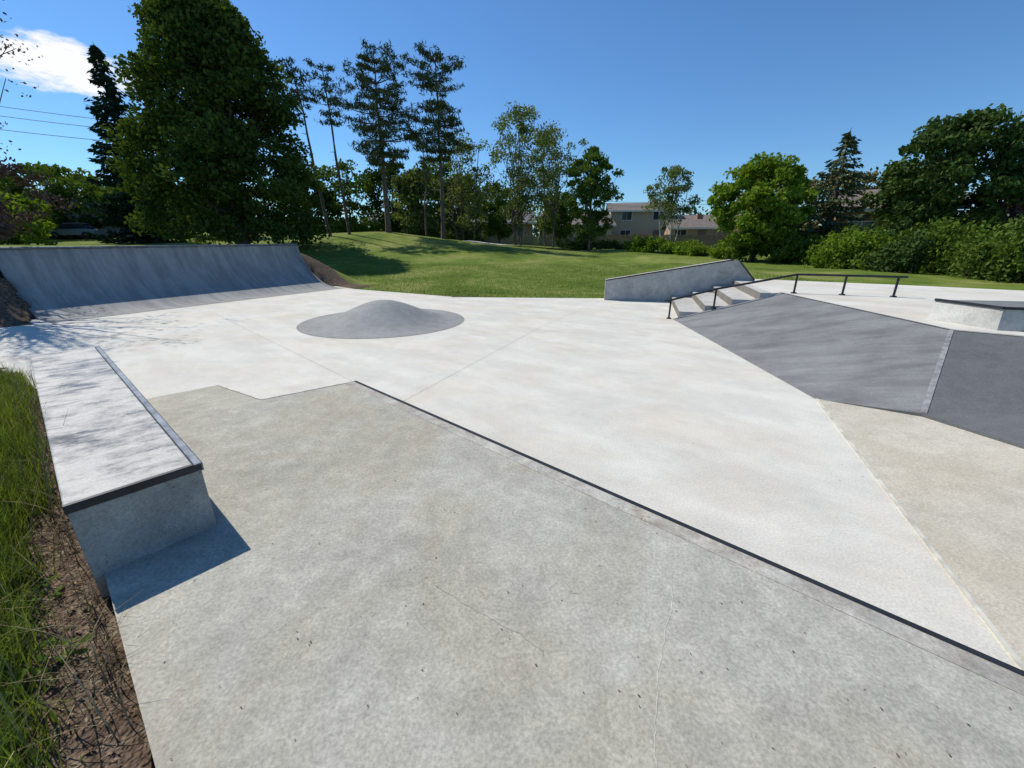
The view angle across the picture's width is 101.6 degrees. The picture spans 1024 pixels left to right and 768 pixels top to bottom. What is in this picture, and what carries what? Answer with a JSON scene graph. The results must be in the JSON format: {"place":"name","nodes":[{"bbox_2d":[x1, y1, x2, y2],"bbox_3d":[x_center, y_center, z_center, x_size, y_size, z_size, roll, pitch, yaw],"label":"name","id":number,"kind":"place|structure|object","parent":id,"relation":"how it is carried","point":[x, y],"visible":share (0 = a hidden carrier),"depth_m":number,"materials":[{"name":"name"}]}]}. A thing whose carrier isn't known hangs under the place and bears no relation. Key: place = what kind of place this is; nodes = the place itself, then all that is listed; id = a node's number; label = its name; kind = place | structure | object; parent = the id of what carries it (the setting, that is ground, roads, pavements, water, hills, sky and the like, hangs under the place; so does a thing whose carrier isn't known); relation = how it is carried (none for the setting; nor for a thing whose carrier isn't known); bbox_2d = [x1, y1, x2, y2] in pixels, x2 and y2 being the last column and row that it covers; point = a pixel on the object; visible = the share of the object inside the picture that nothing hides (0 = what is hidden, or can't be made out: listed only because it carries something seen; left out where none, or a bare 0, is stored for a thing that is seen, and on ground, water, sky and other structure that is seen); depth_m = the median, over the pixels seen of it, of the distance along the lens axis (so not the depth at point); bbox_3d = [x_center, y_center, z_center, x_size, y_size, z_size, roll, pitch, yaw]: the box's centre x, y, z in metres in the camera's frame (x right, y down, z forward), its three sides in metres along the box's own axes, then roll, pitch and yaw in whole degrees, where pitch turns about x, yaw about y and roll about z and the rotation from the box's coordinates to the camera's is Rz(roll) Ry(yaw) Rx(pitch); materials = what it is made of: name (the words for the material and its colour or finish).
{"place":"outdoors","nodes":[
{"label":"outdoors","id":0,"kind":"place"},
{"bbox_2d":[0,362,148,767],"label":"tall grass","id":1,"kind":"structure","parent":0,"point":[16,398],"depth_m":1.91,"materials":[{"name":"green plant"}]},
{"bbox_2d":[164,197,255,236],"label":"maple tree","id":2,"kind":"object","parent":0,"point":[203,202],"depth_m":40.33,"materials":[{"name":"green plant"}]},
{"bbox_2d":[0,286,1020,668],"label":"concrete plaza","id":3,"kind":"structure","parent":0,"point":[646,404],"depth_m":4.62,"materials":[{"name":"grey concrete"}]},
{"bbox_2d":[0,244,339,322],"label":"quarter pipe","id":4,"kind":"object","parent":3,"relation":"on","point":[52,284],"visible":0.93,"depth_m":11.14,"materials":[{"name":"concrete"}]},
{"bbox_2d":[147,385,260,424],"bbox_3d":[-3.391,0.286,4.122,1.495,0.249,1.229,15,24,37],"label":"concrete wedge","id":5,"kind":"object","parent":3,"relation":"on","point":[174,408],"visible":0.46,"depth_m":4.19,"materials":[{"name":"beige concrete"}]},
{"bbox_2d":[296,300,463,338],"bbox_3d":[-2.700,-1.543,8.781,3.360,0.430,3.360,0,19,0],"label":"concrete bump","id":6,"kind":"object","parent":3,"relation":"on","point":[381,319],"visible":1,"depth_m":8.14},
{"bbox_2d":[104,380,1023,767],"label":"raised concrete deck","id":7,"kind":"structure","parent":3,"relation":"on","point":[280,564],"depth_m":1.68,"materials":[{"name":"concrete"}]},
{"bbox_2d":[30,346,216,597],"bbox_3d":[-3.224,0.389,3.296,3.816,0.698,0.516,16,25,38],"label":"concrete ledge","id":8,"kind":"object","parent":7,"relation":"on","point":[128,465],"visible":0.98,"depth_m":2.21,"materials":[{"name":"concrete"}]},
{"bbox_2d":[147,415,1010,767],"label":"leaf debris","id":9,"kind":"object","parent":7,"relation":"on","point":[617,603],"visible":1,"depth_m":1.62,"materials":[{"name":"brown plant"}]},
{"bbox_2d":[671,280,770,316],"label":"concrete stairs","id":10,"kind":"structure","parent":3,"relation":"on","point":[698,303],"depth_m":9.62,"materials":[{"name":"grey concrete"}]},
{"bbox_2d":[665,273,908,318],"bbox_3d":[5.355,-1.726,8.544,4.228,1.041,0.272,5,20,14],"label":"handrail","id":11,"kind":"object","parent":3,"relation":"on","point":[846,276],"visible":0.87,"depth_m":8.38,"materials":[{"name":"metal"}]},
{"bbox_2d":[673,292,1023,448],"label":"concrete bank","id":12,"kind":"structure","parent":3,"relation":"on","point":[969,381],"depth_m":4.87,"materials":[{"name":"grey concrete"}]},
{"bbox_2d":[744,279,1023,335],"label":"raised platform","id":13,"kind":"structure","parent":3,"relation":"on","point":[912,302],"depth_m":8.15,"materials":[{"name":"concrete"}]},
{"bbox_2d":[926,298,1023,331],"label":"manual box","id":14,"kind":"object","parent":13,"relation":"on","point":[1001,315],"visible":0.92,"depth_m":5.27,"materials":[{"name":"grey concrete"}]},
{"bbox_2d":[815,398,1023,669],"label":"tan concrete slab","id":15,"kind":"structure","parent":3,"relation":"on","point":[957,494],"depth_m":2.77,"materials":[{"name":"beige concrete"}]},
{"bbox_2d":[816,399,1023,670],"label":"slab seam","id":16,"kind":"object","parent":15,"relation":"on","point":[986,619],"visible":1,"depth_m":2.24,"materials":[{"name":"beige concrete"}]},
{"bbox_2d":[0,232,1023,767],"bbox_3d":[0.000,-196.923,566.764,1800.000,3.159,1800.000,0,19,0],"label":"ground","id":17,"kind":"structure","parent":0,"point":[362,250],"depth_m":13.10,"materials":[{"name":"green plant"}]},
{"bbox_2d":[0,180,32,195],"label":"maple tree","id":18,"kind":"object","parent":17,"relation":"on","point":[18,191],"visible":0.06,"depth_m":40.85,"materials":[{"name":"green plant"}]},
{"bbox_2d":[0,12,42,153],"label":"plum tree","id":19,"kind":"object","parent":17,"relation":"on","point":[6,47],"visible":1,"depth_m":9.74,"materials":[{"name":"purple plant"}]},
{"bbox_2d":[0,202,57,244],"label":"shrub row","id":20,"kind":"object","parent":17,"relation":"on","point":[44,228],"visible":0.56,"depth_m":28.28,"materials":[{"name":"green plant"}]},
{"bbox_2d":[0,191,58,230],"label":"maple tree","id":21,"kind":"object","parent":17,"relation":"on","point":[18,198],"visible":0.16,"depth_m":36.26,"materials":[{"name":"green plant"}]},
{"bbox_2d":[0,155,76,240],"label":"plum tree","id":22,"kind":"object","parent":17,"relation":"on","point":[8,228],"visible":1,"depth_m":19.61,"materials":[{"name":"purple plant"}]},
{"bbox_2d":[0,412,94,724],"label":"weeds","id":23,"kind":"object","parent":17,"relation":"on","point":[34,670],"visible":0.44,"depth_m":1.68,"materials":[{"name":"green plant"}]},
{"bbox_2d":[29,387,68,525],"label":"dry stems","id":24,"kind":"object","parent":17,"relation":"on","point":[45,478],"visible":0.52,"depth_m":2.50,"materials":[{"name":"beige plant"}]},
{"bbox_2d":[0,161,109,237],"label":"maple tree","id":25,"kind":"object","parent":17,"relation":"on","point":[75,183],"visible":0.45,"depth_m":40.69,"materials":[{"name":"green plant"}]},
{"bbox_2d":[3,397,123,767],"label":"wood mulch","id":26,"kind":"object","parent":17,"relation":"on","point":[86,718],"visible":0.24,"depth_m":1.67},
{"bbox_2d":[49,223,108,238],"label":"parked car","id":27,"kind":"object","parent":17,"relation":"on","point":[73,229],"visible":0.77,"depth_m":40.59,"materials":[{"name":"paint"}]},
{"bbox_2d":[54,209,132,236],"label":"walls","id":28,"kind":"structure","parent":17,"relation":"on","point":[74,214],"depth_m":43.42,"materials":[{"name":"brown"}]},
{"bbox_2d":[20,190,118,207],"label":"roof","id":29,"kind":"structure","parent":28,"relation":"on","point":[69,200],"depth_m":43.37,"materials":[{"name":"grey"}]},
{"bbox_2d":[79,214,91,218],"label":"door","id":30,"kind":"structure","parent":28,"relation":"attached to","point":[81,216],"depth_m":43.12,"materials":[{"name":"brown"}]},
{"bbox_2d":[78,186,188,232],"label":"maple tree","id":31,"kind":"object","parent":17,"relation":"on","point":[112,190],"visible":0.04,"depth_m":41.11,"materials":[{"name":"green plant"}]},
{"bbox_2d":[84,43,201,243],"bbox_3d":[-31.135,-18.738,33.705,7.474,14.677,6.858,0,19,0],"label":"spruce tree","id":32,"kind":"object","parent":17,"relation":"on","point":[113,109],"visible":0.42,"depth_m":32.92,"materials":[{"name":"green plant"}]},
{"bbox_2d":[100,0,330,247],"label":"linden tree","id":33,"kind":"object","parent":17,"relation":"on","point":[210,57],"visible":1,"depth_m":21.45,"materials":[{"name":"green plant"}]},
{"bbox_2d":[263,169,339,234],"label":"maple tree","id":34,"kind":"object","parent":17,"relation":"on","point":[316,202],"visible":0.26,"depth_m":39.88,"materials":[{"name":"green plant"}]},
{"bbox_2d":[277,56,331,235],"bbox_3d":[-14.329,-16.112,29.173,2.706,11.123,2.814,12,23,31],"label":"red pine tree","id":35,"kind":"object","parent":17,"relation":"on","point":[297,90],"visible":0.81,"depth_m":27.98,"materials":[{"name":"green plant"}]},
{"bbox_2d":[303,58,350,234],"bbox_3d":[-12.626,-16.528,29.880,2.760,11.162,3.210,0,19,0],"label":"red pine tree","id":36,"kind":"object","parent":17,"relation":"on","point":[331,101],"visible":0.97,"depth_m":28.86,"materials":[{"name":"green plant"}]},
{"bbox_2d":[310,158,392,232],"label":"maple tree","id":37,"kind":"object","parent":17,"relation":"on","point":[357,185],"visible":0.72,"depth_m":41.27,"materials":[{"name":"green plant"}]},
{"bbox_2d":[325,39,424,232],"bbox_3d":[-10.165,-18.188,31.753,6.834,12.706,6.848,-16,25,-38],"label":"white pine tree","id":38,"kind":"object","parent":17,"relation":"on","point":[376,129],"visible":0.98,"depth_m":30.42,"materials":[{"name":"green plant"}]},
{"bbox_2d":[361,161,422,232],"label":"maple tree","id":39,"kind":"object","parent":17,"relation":"on","point":[396,226],"visible":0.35,"depth_m":42.74,"materials":[{"name":"green plant"}]},
{"bbox_2d":[305,216,485,241],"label":"shrub row","id":40,"kind":"object","parent":17,"relation":"on","point":[452,237],"visible":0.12,"depth_m":50.21,"materials":[{"name":"green plant"}]},
{"bbox_2d":[389,167,447,236],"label":"maple tree","id":41,"kind":"object","parent":17,"relation":"on","point":[405,180],"visible":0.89,"depth_m":39.44,"materials":[{"name":"green plant"}]},
{"bbox_2d":[408,139,433,236],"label":"red pine tree","id":42,"kind":"object","parent":17,"relation":"on","point":[421,161],"visible":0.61,"depth_m":36.05,"materials":[{"name":"green plant"}]},
{"bbox_2d":[398,41,465,238],"bbox_3d":[-5.694,-17.900,31.884,5.054,13.086,5.006,0,19,0],"label":"white pine tree","id":43,"kind":"object","parent":17,"relation":"on","point":[440,107],"visible":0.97,"depth_m":30.61,"materials":[{"name":"green plant"}]},
{"bbox_2d":[403,160,467,237],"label":"maple tree","id":44,"kind":"object","parent":17,"relation":"on","point":[434,168],"visible":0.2,"depth_m":43.77,"materials":[{"name":"green plant"}]},
{"bbox_2d":[435,173,489,240],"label":"maple tree","id":45,"kind":"object","parent":17,"relation":"on","point":[479,226],"visible":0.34,"depth_m":42.97,"materials":[{"name":"green plant"}]},
{"bbox_2d":[438,131,500,240],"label":"ash tree","id":46,"kind":"object","parent":17,"relation":"on","point":[467,149],"visible":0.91,"depth_m":36.99,"materials":[{"name":"green plant"}]},
{"bbox_2d":[449,211,536,243],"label":"bungalow","id":47,"kind":"object","parent":17,"relation":"on","point":[527,229],"visible":0.12,"depth_m":54.64,"materials":[{"name":"beige brick"}]},
{"bbox_2d":[472,181,530,243],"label":"maple tree","id":48,"kind":"object","parent":17,"relation":"on","point":[498,226],"visible":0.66,"depth_m":45.50,"materials":[{"name":"green plant"}]},
{"bbox_2d":[445,234,575,246],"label":"wooden fence","id":49,"kind":"object","parent":17,"relation":"on","point":[530,240],"visible":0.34,"depth_m":52.15,"materials":[{"name":"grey wood"}]},
{"bbox_2d":[463,100,570,245],"bbox_3d":[1.647,-17.416,35.406,8.499,11.137,10.393,-14,23,-34],"label":"ash tree","id":50,"kind":"object","parent":17,"relation":"on","point":[520,201],"visible":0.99,"depth_m":35.34,"materials":[{"name":"green plant"}]},
{"bbox_2d":[466,240,572,248],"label":"footpath","id":51,"kind":"structure","parent":17,"relation":"on","point":[504,244],"depth_m":35.55,"materials":[{"name":"concrete"}]},
{"bbox_2d":[521,126,588,247],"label":"ash tree","id":52,"kind":"object","parent":17,"relation":"on","point":[553,215],"visible":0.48,"depth_m":39.59,"materials":[{"name":"green plant"}]},
{"bbox_2d":[529,191,584,240],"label":"maple tree","id":53,"kind":"object","parent":17,"relation":"on","point":[566,222],"visible":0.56,"depth_m":47.87,"materials":[{"name":"green plant"}]},
{"bbox_2d":[536,214,615,245],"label":"bungalow","id":54,"kind":"object","parent":17,"relation":"on","point":[609,232],"visible":0.13,"depth_m":54.65,"materials":[{"name":"beige"}]},
{"bbox_2d":[561,145,624,251],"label":"maple tree","id":55,"kind":"object","parent":17,"relation":"on","point":[589,190],"visible":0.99,"depth_m":32.39,"materials":[{"name":"green plant"}]},
{"bbox_2d":[555,238,674,249],"bbox_3d":[9.604,-13.091,39.110,11.028,1.322,3.627,3,19,8],"label":"shrub row","id":56,"kind":"object","parent":17,"relation":"on","point":[583,245],"visible":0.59,"depth_m":38.95,"materials":[{"name":"green plant"}]},
{"bbox_2d":[609,211,674,242],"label":"walls","id":57,"kind":"structure","parent":17,"relation":"on","point":[642,223],"depth_m":58.07,"materials":[{"name":"beige"}]},
{"bbox_2d":[621,212,626,219],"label":"window","id":58,"kind":"structure","parent":57,"relation":"in","point":[624,214],"depth_m":57.91,"materials":[{"name":"black glass"}]},
{"bbox_2d":[606,202,678,210],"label":"roof","id":59,"kind":"structure","parent":57,"relation":"on","point":[628,206],"depth_m":59.17,"materials":[{"name":"brown"}]},
{"bbox_2d":[608,210,674,211],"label":"fascia","id":60,"kind":"structure","parent":59,"relation":"attached to","point":[633,210],"depth_m":57.17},
{"bbox_2d":[653,212,658,219],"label":"window","id":61,"kind":"structure","parent":57,"relation":"in","point":[655,216],"depth_m":57.34,"materials":[{"name":"black glass"}]},
{"bbox_2d":[653,230,660,235],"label":"door","id":62,"kind":"structure","parent":57,"relation":"attached to","point":[655,232],"depth_m":58.00,"materials":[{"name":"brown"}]},
{"bbox_2d":[331,204,966,239],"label":"distant tree line","id":63,"kind":"object","parent":17,"relation":"on","point":[536,230],"depth_m":89.41,"materials":[{"name":"green plant"}]},
{"bbox_2d":[591,234,735,247],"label":"hedge","id":64,"kind":"object","parent":17,"relation":"on","point":[713,239],"visible":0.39,"depth_m":48.25,"materials":[{"name":"green plant"}]},
{"bbox_2d":[641,164,703,242],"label":"birch tree","id":65,"kind":"object","parent":17,"relation":"on","point":[674,172],"visible":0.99,"depth_m":45.50,"materials":[{"name":"green plant"}]},
{"bbox_2d":[604,259,754,301],"bbox_3d":[4.534,-2.821,11.536,3.828,1.240,0.445,4,20,11],"label":"hubba ledge","id":66,"kind":"object","parent":17,"relation":"on","point":[662,285],"visible":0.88,"depth_m":11.37,"materials":[{"name":"concrete"}]},
{"bbox_2d":[623,234,746,258],"bbox_3d":[11.464,-9.510,28.597,2.838,1.652,9.550,-14,23,-34],"label":"shrub row","id":67,"kind":"object","parent":17,"relation":"on","point":[685,247],"visible":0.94,"depth_m":28.90,"materials":[{"name":"green plant"}]},
{"bbox_2d":[661,214,718,242],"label":"house","id":68,"kind":"structure","parent":17,"relation":"on","point":[699,225],"depth_m":51.40,"materials":[{"name":"beige brick"}]},
{"bbox_2d":[697,230,706,239],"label":"door","id":69,"kind":"structure","parent":68,"relation":"in","point":[700,232],"depth_m":51.01,"materials":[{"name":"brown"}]},
{"bbox_2d":[674,214,740,235],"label":"brick bungalow","id":70,"kind":"object","parent":17,"relation":"on","point":[704,217],"depth_m":58.43,"materials":[{"name":"brown"}]},
{"bbox_2d":[707,151,819,261],"bbox_3d":[13.404,-9.379,22.505,5.037,5.583,5.245,-9,21,-24],"label":"maple tree","id":71,"kind":"object","parent":17,"relation":"on","point":[764,200],"visible":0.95,"depth_m":21.51,"materials":[{"name":"green plant"}]},
{"bbox_2d":[725,174,815,234],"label":"maple tree","id":72,"kind":"object","parent":17,"relation":"on","point":[742,193],"visible":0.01,"depth_m":32.34,"materials":[{"name":"green plant"}]},
{"bbox_2d":[785,129,871,261],"bbox_3d":[17.111,-9.679,22.088,4.764,6.747,3.736,0,19,0],"label":"fir tree","id":73,"kind":"object","parent":17,"relation":"on","point":[834,205],"visible":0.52,"depth_m":21.55,"materials":[{"name":"green plant"}]},
{"bbox_2d":[800,166,884,229],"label":"maple tree","id":74,"kind":"object","parent":17,"relation":"on","point":[827,181],"visible":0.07,"depth_m":34.09,"materials":[{"name":"green plant"}]},
{"bbox_2d":[804,225,896,269],"bbox_3d":[14.166,-5.705,17.550,1.872,1.840,3.269,-4,20,-11],"label":"shrub","id":75,"kind":"object","parent":17,"relation":"on","point":[840,250],"visible":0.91,"depth_m":17.41,"materials":[{"name":"green plant"}]},
{"bbox_2d":[723,215,1023,280],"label":"hedge","id":76,"kind":"object","parent":17,"relation":"on","point":[948,240],"visible":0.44,"depth_m":16.03,"materials":[{"name":"green plant"}]},
{"bbox_2d":[831,211,917,234],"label":"walls","id":77,"kind":"structure","parent":17,"relation":"on","point":[870,218],"depth_m":26.11,"materials":[{"name":"brick"}]},
{"bbox_2d":[846,221,876,227],"bbox_3d":[22.041,-9.651,26.494,1.500,1.300,0.036,13,23,32],"label":"window frame","id":78,"kind":"object","parent":77,"relation":"attached to","point":[862,222],"visible":0.21,"depth_m":26.29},
{"bbox_2d":[861,222,875,229],"bbox_3d":[22.313,-9.578,26.284,0.640,1.140,0.015,13,23,32],"label":"window","id":79,"kind":"structure","parent":78,"relation":"attached to","point":[867,223],"depth_m":26.16,"materials":[{"name":"black glass"}]},
{"bbox_2d":[838,189,968,207],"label":"roof","id":80,"kind":"structure","parent":77,"relation":"on","point":[875,191],"depth_m":27.05,"materials":[{"name":"brown"}]},
{"bbox_2d":[837,205,969,212],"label":"fascia","id":81,"kind":"structure","parent":80,"relation":"attached to","point":[959,207],"depth_m":25.38,"materials":[{"name":"white"}]},
{"bbox_2d":[856,229,935,273],"bbox_3d":[13.939,-4.802,15.190,1.466,1.556,2.218,-5,20,-15],"label":"shrub","id":82,"kind":"object","parent":17,"relation":"on","point":[901,256],"visible":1,"depth_m":14.73,"materials":[{"name":"green plant"}]},
{"bbox_2d":[827,217,1023,266],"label":"shrub row","id":83,"kind":"object","parent":17,"relation":"on","point":[902,225],"visible":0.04,"depth_m":18.77,"materials":[{"name":"green plant"}]},
{"bbox_2d":[858,103,1023,234],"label":"maple tree","id":84,"kind":"object","parent":17,"relation":"on","point":[926,191],"visible":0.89,"depth_m":20.80,"materials":[{"name":"green plant"}]},
{"bbox_2d":[945,213,1023,282],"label":"shrub","id":85,"kind":"object","parent":17,"relation":"on","point":[991,258],"visible":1,"depth_m":12.10,"materials":[{"name":"green plant"}]},
{"bbox_2d":[965,178,1023,232],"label":"maple tree","id":86,"kind":"object","parent":17,"relation":"on","point":[1015,210],"visible":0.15,"depth_m":21.43,"materials":[{"name":"green plant"}]},
{"bbox_2d":[0,0,1023,238],"label":"sky","id":87,"kind":"structure","parent":0,"point":[704,87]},
{"bbox_2d":[333,263,832,297],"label":"lawn grass","id":88,"kind":"structure","parent":0,"point":[501,289],"depth_m":16.39,"materials":[{"name":"green plant"}]},
{"bbox_2d":[850,222,860,229],"bbox_3d":[21.735,-9.708,26.657,0.640,1.140,0.015,13,23,32],"label":"window","id":89,"kind":"structure","parent":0,"point":[859,224],"depth_m":26.43,"materials":[{"name":"black glass"}]},
{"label":"window","id":90,"kind":"object","parent":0,"visible":0},
{"bbox_2d":[627,212,631,219],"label":"window","id":91,"kind":"structure","parent":90,"relation":"attached to","point":[629,215],"depth_m":57.82,"materials":[{"name":"black glass"}]},
{"bbox_3d":[-66.000,-19.919,35.420,2.000,15.200,0.280,0,19,0],"label":"utility pole","id":92,"kind":"object","parent":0,"visible":0},
{"bbox_2d":[0,106,706,205],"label":"overhead wires","id":93,"kind":"object","parent":92,"relation":"attached to","point":[104,140],"visible":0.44,"depth_m":46.37,"materials":[{"name":"metal"}]}
]}

